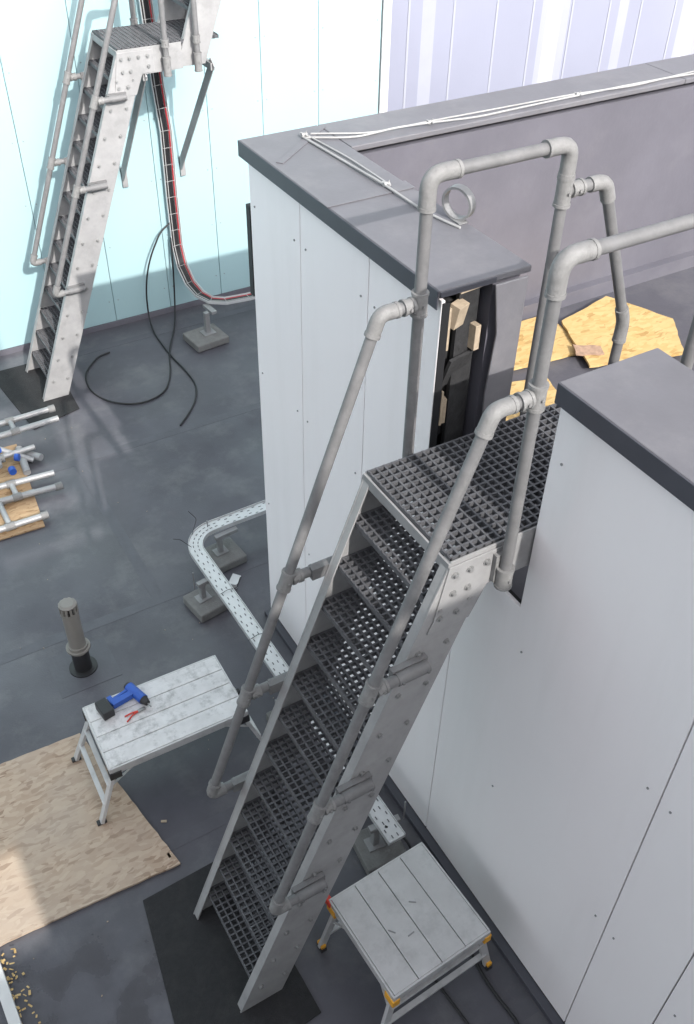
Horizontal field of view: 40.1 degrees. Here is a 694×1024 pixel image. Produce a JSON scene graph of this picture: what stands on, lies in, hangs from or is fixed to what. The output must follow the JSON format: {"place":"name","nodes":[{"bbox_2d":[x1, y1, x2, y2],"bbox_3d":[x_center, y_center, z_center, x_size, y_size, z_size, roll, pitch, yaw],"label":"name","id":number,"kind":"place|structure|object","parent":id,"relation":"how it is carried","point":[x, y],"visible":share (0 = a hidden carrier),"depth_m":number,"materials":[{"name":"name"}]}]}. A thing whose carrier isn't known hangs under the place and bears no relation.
{"place":"outdoors","nodes":[
{"label":"outdoors","id":0,"kind":"place"},
{"bbox_2d":[0,948,40,1023],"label":"chips","id":1,"kind":"object","parent":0,"point":[11,982],"visible":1,"depth_m":5.16,"materials":[{"name":"beige wood"}]},
{"bbox_2d":[0,299,564,1023],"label":"ground","id":2,"kind":"structure","parent":0,"point":[76,965],"depth_m":7.16,"materials":[{"name":"grey concrete"}]},
{"bbox_2d":[0,961,21,1023],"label":"white edge trim","id":3,"kind":"structure","parent":2,"relation":"on","point":[9,1007],"depth_m":5.06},
{"bbox_2d":[0,444,44,540],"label":"osb board","id":4,"kind":"object","parent":2,"relation":"on","point":[22,509],"visible":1,"depth_m":8.11,"materials":[{"name":"beige wood"}]},
{"bbox_2d":[0,404,63,532],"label":"stacked pipe frames","id":5,"kind":"structure","parent":2,"relation":"on","point":[23,455],"depth_m":8.33,"materials":[{"name":"silver metal"}]},
{"bbox_2d":[0,364,79,428],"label":"rubber mat","id":6,"kind":"object","parent":2,"relation":"on","point":[22,388],"visible":0.56,"depth_m":9.36,"materials":[{"name":"black rubber"}]},
{"bbox_2d":[25,0,220,400],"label":"steel access staircase","id":7,"kind":"structure","parent":6,"relation":"on","point":[121,62],"depth_m":8.35,"materials":[{"name":"grey metal"}]},
{"bbox_2d":[45,597,121,698],"bbox_3d":[-1.890,0.864,6.615,0.440,0.677,0.400,-21,46,-23],"label":"roof vent pipe","id":8,"kind":"object","parent":2,"relation":"on","point":[81,663],"visible":1,"depth_m":6.75,"materials":[{"name":"plastic"}]},
{"bbox_2d":[0,733,180,946],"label":"osb board","id":9,"kind":"object","parent":2,"relation":"on","point":[63,854],"visible":0.92,"depth_m":5.80,"materials":[{"name":"beige wood"}]},
{"bbox_2d":[0,286,249,355],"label":"base upstand","id":10,"kind":"object","parent":2,"relation":"on","point":[11,350],"depth_m":10.45,"materials":[{"name":"grey metal"}]},
{"bbox_2d":[85,223,196,425],"bbox_3d":[-2.124,-1.866,9.396,1.080,1.065,2.151,-8,42,-11],"label":"loose black cable","id":11,"kind":"object","parent":2,"relation":"on","point":[165,389],"visible":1,"depth_m":9.89,"materials":[{"name":"black rubber"}]},
{"bbox_2d":[20,438,273,996],"bbox_3d":[-2.134,0.921,7.034,2.364,0.020,7.459,-21,46,-23],"label":"ground debris","id":12,"kind":"object","parent":2,"relation":"on","point":[163,821],"visible":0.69,"depth_m":5.91,"materials":[{"name":"brown wood"}]},
{"bbox_2d":[71,655,261,825],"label":"aluminium work platform","id":13,"kind":"structure","parent":2,"relation":"on","point":[193,702],"depth_m":5.93,"materials":[{"name":"paint"}]},
{"bbox_2d":[95,682,151,720],"bbox_3d":[-1.409,1.194,5.956,0.312,0.066,0.240,-21,46,-23],"label":"cordless drill","id":14,"kind":"object","parent":13,"relation":"on","point":[106,706],"visible":1,"depth_m":5.95,"materials":[{"name":"blue plastic"}]},
{"bbox_2d":[124,706,145,721],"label":"pliers","id":15,"kind":"object","parent":13,"relation":"on","point":[139,710],"visible":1,"depth_m":5.93,"materials":[{"name":"red plastic"}]},
{"bbox_2d":[138,0,254,352],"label":"cable tray","id":16,"kind":"object","parent":2,"relation":"on","point":[207,336],"visible":0.66,"depth_m":9.96,"materials":[{"name":"metal"}]},
{"bbox_2d":[143,862,320,1023],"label":"rubber mat","id":17,"kind":"object","parent":2,"relation":"on","point":[204,976],"visible":0.68,"depth_m":5.26,"materials":[{"name":"black rubber"}]},
{"bbox_2d":[193,137,693,1012],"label":"steel access staircase","id":18,"kind":"structure","parent":17,"relation":"on","point":[287,913],"depth_m":4.09,"materials":[{"name":"grey metal"}]},
{"bbox_2d":[229,573,240,588],"bbox_3d":[-0.891,0.532,7.474,0.090,0.050,0.146,10,42,10],"label":"loose bracket plate","id":19,"kind":"object","parent":2,"relation":"on","point":[233,580],"visible":0.62,"depth_m":7.49,"materials":[{"name":"silver metal"}]},
{"bbox_2d":[175,500,405,874],"bbox_3d":[0.184,0.104,7.711,5.371,0.427,2.561,-57,67,-44],"label":"cable tray","id":20,"kind":"object","parent":2,"relation":"on","point":[377,845],"visible":0.53,"depth_m":7.06,"materials":[{"name":"metal"}]},
{"bbox_2d":[378,0,391,112],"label":"corner trim","id":21,"kind":"structure","parent":2,"relation":"on","point":[386,13],"depth_m":10.12,"materials":[{"name":"white metal"}]},
{"bbox_2d":[316,842,491,1023],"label":"aluminium work platform","id":22,"kind":"structure","parent":2,"relation":"on","point":[443,921],"depth_m":4.99,"materials":[{"name":"grey metal"}]},
{"bbox_2d":[325,895,331,907],"bbox_3d":[-0.097,2.082,5.086,0.030,0.050,0.060,-25,48,-27],"label":"red bracket tape","id":23,"kind":"object","parent":22,"relation":"on","point":[327,901],"visible":0.56,"depth_m":5.07,"materials":[{"name":"plastic"}]},
{"bbox_2d":[388,901,415,936],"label":"metal offcuts","id":24,"kind":"object","parent":22,"relation":"on","point":[410,933],"visible":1,"depth_m":4.93,"materials":[{"name":"metal"}]},
{"bbox_2d":[265,609,563,1023],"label":"base flashing","id":25,"kind":"object","parent":2,"relation":"on","point":[540,1000],"visible":0.8,"depth_m":5.60,"materials":[{"name":"grey metal"}]},
{"bbox_2d":[385,825,519,1023],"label":"loose black cable","id":26,"kind":"object","parent":2,"relation":"on","point":[503,1004],"visible":0.3,"depth_m":5.17,"materials":[{"name":"black rubber"}]},
{"bbox_2d":[282,298,693,1023],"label":"backing membrane","id":27,"kind":"object","parent":2,"relation":"on","point":[444,342],"visible":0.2,"depth_m":4.08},
{"bbox_2d":[387,0,693,111],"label":"translucent facade","id":28,"kind":"structure","parent":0,"point":[443,50],"depth_m":11.54,"materials":[{"name":"white plastic"}]},
{"bbox_2d":[452,267,693,599],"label":"roof deck","id":29,"kind":"structure","parent":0,"point":[671,295],"depth_m":6.38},
{"bbox_2d":[432,294,455,501],"bbox_3d":[0.029,-0.960,4.897,0.220,1.289,1.573,-21,46,-23],"label":"open cavity lining","id":30,"kind":"object","parent":29,"relation":"on","point":[438,442],"depth_m":4.54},
{"bbox_2d":[357,82,693,510],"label":"parapet wall","id":31,"kind":"structure","parent":29,"relation":"on","point":[638,149],"depth_m":5.82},
{"bbox_2d":[435,288,479,506],"bbox_3d":[0.471,-0.436,4.356,0.172,1.300,0.108,-21,46,-23],"label":"cavity felt","id":32,"kind":"object","parent":31,"relation":"attached to","point":[457,363],"visible":0.55,"depth_m":4.19,"materials":[{"name":"black fabric"}]},
{"bbox_2d":[438,286,482,425],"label":"cavity packers","id":33,"kind":"object","parent":32,"relation":"attached to","point":[458,310],"visible":0.48,"depth_m":3.99,"materials":[{"name":"brown wood"}]},
{"bbox_2d":[239,54,693,483],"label":"coping","id":34,"kind":"object","parent":31,"relation":"on","point":[645,399],"visible":0.93,"depth_m":4.28,"materials":[{"name":"grey metal"}]},
{"bbox_2d":[276,125,414,207],"bbox_3d":[0.551,-0.978,3.872,0.502,0.004,3.528,-21,46,-23],"label":"coping joint cover","id":35,"kind":"object","parent":34,"relation":"on","point":[359,195],"visible":1,"depth_m":4.45,"materials":[{"name":"grey metal"}]},
{"bbox_2d":[442,184,475,224],"bbox_3d":[0.490,-1.362,4.189,0.158,0.156,0.066,34,51,31],"label":"pipe collar ring","id":36,"kind":"object","parent":34,"relation":"on","point":[455,217],"visible":1,"depth_m":4.19,"materials":[{"name":"metal"}]},
{"bbox_2d":[238,140,693,510],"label":"coping fascia","id":37,"kind":"structure","parent":34,"relation":"attached to","point":[667,477],"depth_m":3.78,"materials":[{"name":"grey metal"}]},
{"bbox_2d":[300,71,693,228],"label":"cable","id":38,"kind":"object","parent":34,"relation":"on","point":[382,182],"visible":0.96,"depth_m":5.04,"materials":[{"name":"white plastic"}]},
{"bbox_2d":[481,275,527,475],"bbox_3d":[0.668,-0.564,4.249,0.169,1.040,0.012,-21,46,-23],"label":"end flashing","id":39,"kind":"object","parent":34,"relation":"attached to","point":[510,295],"visible":0.62,"depth_m":4.09,"materials":[{"name":"grey metal"}]},
{"bbox_2d":[506,378,556,420],"bbox_3d":[1.028,-0.593,5.434,0.512,0.015,0.525,-12,43,-15],"label":"osb board","id":40,"kind":"object","parent":29,"relation":"on","point":[517,386],"visible":0.11,"depth_m":5.55,"materials":[{"name":"beige wood"}]},
{"bbox_2d":[514,317,575,369],"bbox_3d":[0.982,-1.027,5.953,0.959,0.015,0.485,-16,44,-19],"label":"osb board","id":41,"kind":"object","parent":29,"relation":"on","point":[563,347],"visible":0.21,"depth_m":5.97,"materials":[{"name":"beige wood"}]},
{"bbox_2d":[561,296,683,367],"bbox_3d":[1.770,-1.183,6.112,0.745,0.015,0.810,-6,42,-8],"label":"osb board","id":42,"kind":"object","parent":29,"relation":"on","point":[594,323],"visible":0.77,"depth_m":6.07,"materials":[{"name":"beige wood"}]},
{"bbox_2d":[573,344,603,355],"bbox_3d":[1.496,-1.000,5.878,0.178,0.007,0.123,1,41,0],"label":"torn board scrap","id":43,"kind":"object","parent":42,"relation":"on","point":[583,350],"visible":1,"depth_m":5.87,"materials":[{"name":"brown wood"}]},
{"bbox_3d":[3.732,-2.178,8.023,9.900,3.470,0.017,-21,46,-23],"label":"end cladding","id":44,"kind":"object","parent":29,"relation":"attached to","visible":0},
{"bbox_2d":[246,203,254,295],"bbox_3d":[-0.530,-1.469,5.345,0.035,0.540,0.045,-21,46,-23],"label":"corner strip","id":45,"kind":"object","parent":44,"relation":"attached to","point":[250,246],"visible":0.64,"depth_m":5.32,"materials":[{"name":"black metal"}]},
{"bbox_2d":[248,164,693,1023],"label":"cladding panels","id":46,"kind":"object","parent":44,"relation":"attached to","point":[568,732],"visible":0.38,"depth_m":4.32,"materials":[{"name":"white metal"}]},
{"bbox_2d":[424,303,445,504],"bbox_3d":[0.381,-0.434,4.166,0.015,1.075,0.005,-21,46,-23],"label":"panel edge gasket","id":47,"kind":"object","parent":46,"relation":"attached to","point":[437,371],"visible":0.64,"depth_m":4.03,"materials":[{"name":"white rubber"}]},
{"bbox_2d":[254,206,675,1016],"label":"panel screws","id":48,"kind":"object","parent":46,"relation":"attached to","point":[520,652],"visible":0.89,"depth_m":4.29,"materials":[{"name":"metal"}]},
{"bbox_3d":[-5.721,-3.821,6.655,13.800,7.500,0.472,-21,46,-23],"label":"backing wall","id":49,"kind":"object","parent":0,"visible":0},
{"bbox_2d":[0,0,381,349],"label":"wall panels","id":50,"kind":"object","parent":49,"relation":"attached to","point":[289,63],"visible":0.49,"depth_m":9.61,"materials":[{"name":"white metal"}]},
{"bbox_2d":[8,19,377,302],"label":"panel screws","id":51,"kind":"object","parent":50,"relation":"attached to","point":[202,110],"visible":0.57,"depth_m":9.61,"materials":[{"name":"metal"}]}
]}

